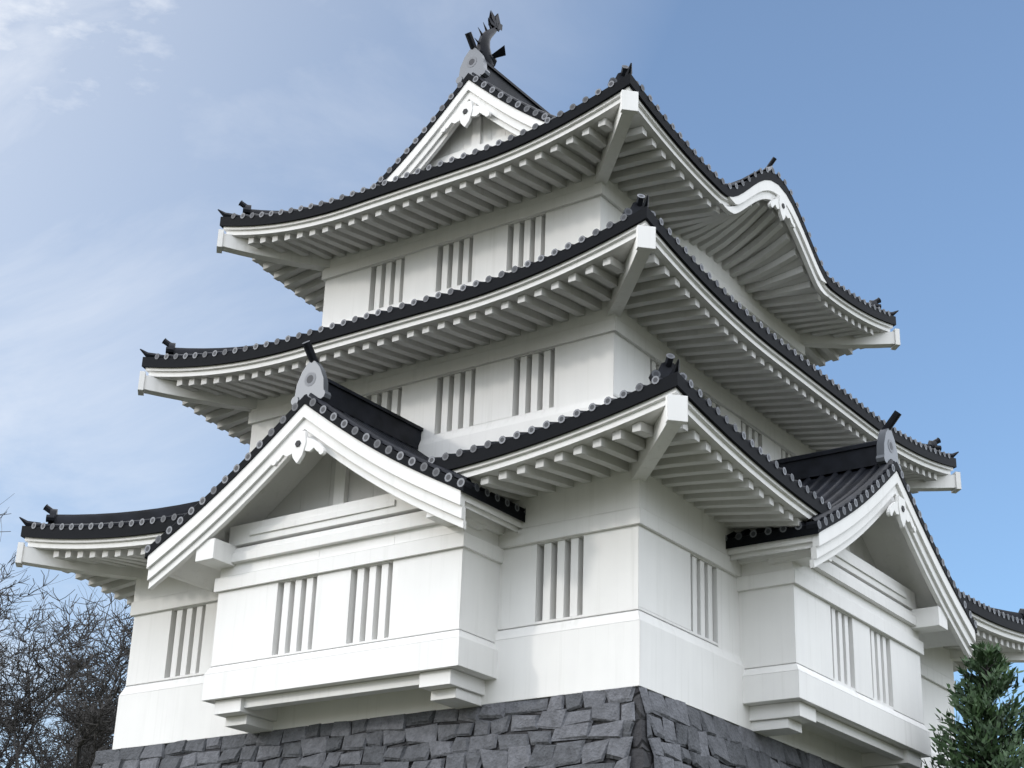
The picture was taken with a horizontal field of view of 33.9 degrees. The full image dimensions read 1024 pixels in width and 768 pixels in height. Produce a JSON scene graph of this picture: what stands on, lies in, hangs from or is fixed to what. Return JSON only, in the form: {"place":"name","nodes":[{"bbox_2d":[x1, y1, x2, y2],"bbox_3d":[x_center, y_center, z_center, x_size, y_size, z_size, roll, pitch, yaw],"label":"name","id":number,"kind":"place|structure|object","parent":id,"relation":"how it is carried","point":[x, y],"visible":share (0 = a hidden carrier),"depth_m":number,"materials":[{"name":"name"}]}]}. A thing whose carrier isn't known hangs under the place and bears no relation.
{"place":"outdoors","nodes":[
{"label":"outdoors","id":0,"kind":"place"},
{"bbox_2d":[0,0,1023,767],"label":"sky","id":1,"kind":"structure","parent":0,"point":[895,128],"materials":[{"name":"blue"}]},
{"bbox_2d":[112,174,956,767],"bbox_3d":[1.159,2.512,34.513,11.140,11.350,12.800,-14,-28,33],"label":"castle walls","id":2,"kind":"structure","parent":0,"point":[614,580],"depth_m":29.25,"materials":[{"name":"white paint"}]},
{"bbox_2d":[15,80,1023,767],"bbox_3d":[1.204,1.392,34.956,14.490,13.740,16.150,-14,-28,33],"label":"eaves","id":3,"kind":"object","parent":2,"relation":"attached to","point":[323,558],"depth_m":28.86,"materials":[{"name":"white paint"}]},
{"bbox_2d":[19,11,1023,633],"bbox_3d":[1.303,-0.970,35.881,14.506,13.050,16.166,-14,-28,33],"label":"castle roof tiles","id":4,"kind":"object","parent":2,"relation":"on","point":[831,487],"visible":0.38,"depth_m":30.11,"materials":[{"name":"black tile"}]},
{"label":"ground","id":5,"kind":"structure","parent":0,"visible":0},
{"bbox_2d":[0,523,133,767],"bbox_3d":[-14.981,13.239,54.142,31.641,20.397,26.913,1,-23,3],"label":"bare cherry","id":6,"kind":"object","parent":5,"relation":"on","point":[45,750],"visible":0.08,"depth_m":60.24,"materials":[{"name":"brown plant"}]},
{"bbox_2d":[0,493,133,767],"bbox_3d":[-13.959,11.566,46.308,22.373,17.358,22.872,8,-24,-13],"label":"bare cherry","id":7,"kind":"object","parent":5,"relation":"on","point":[98,721],"visible":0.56,"depth_m":42.12,"materials":[{"name":"brown plant"}]},
{"bbox_2d":[91,686,839,767],"bbox_3d":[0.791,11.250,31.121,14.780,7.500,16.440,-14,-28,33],"label":"stone base","id":8,"kind":"object","parent":5,"relation":"on","point":[641,754],"visible":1,"depth_m":25.04,"materials":[{"name":"grey stone"}]},
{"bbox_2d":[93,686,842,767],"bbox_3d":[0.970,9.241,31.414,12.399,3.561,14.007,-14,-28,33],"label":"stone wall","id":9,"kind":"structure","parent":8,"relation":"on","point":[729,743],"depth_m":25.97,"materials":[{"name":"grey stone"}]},
{"bbox_2d":[920,640,1023,767],"bbox_3d":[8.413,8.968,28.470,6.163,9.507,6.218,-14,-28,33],"label":"conifer","id":10,"kind":"object","parent":5,"relation":"on","point":[976,745],"visible":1,"depth_m":29.66,"materials":[{"name":"green plant"}]}
]}

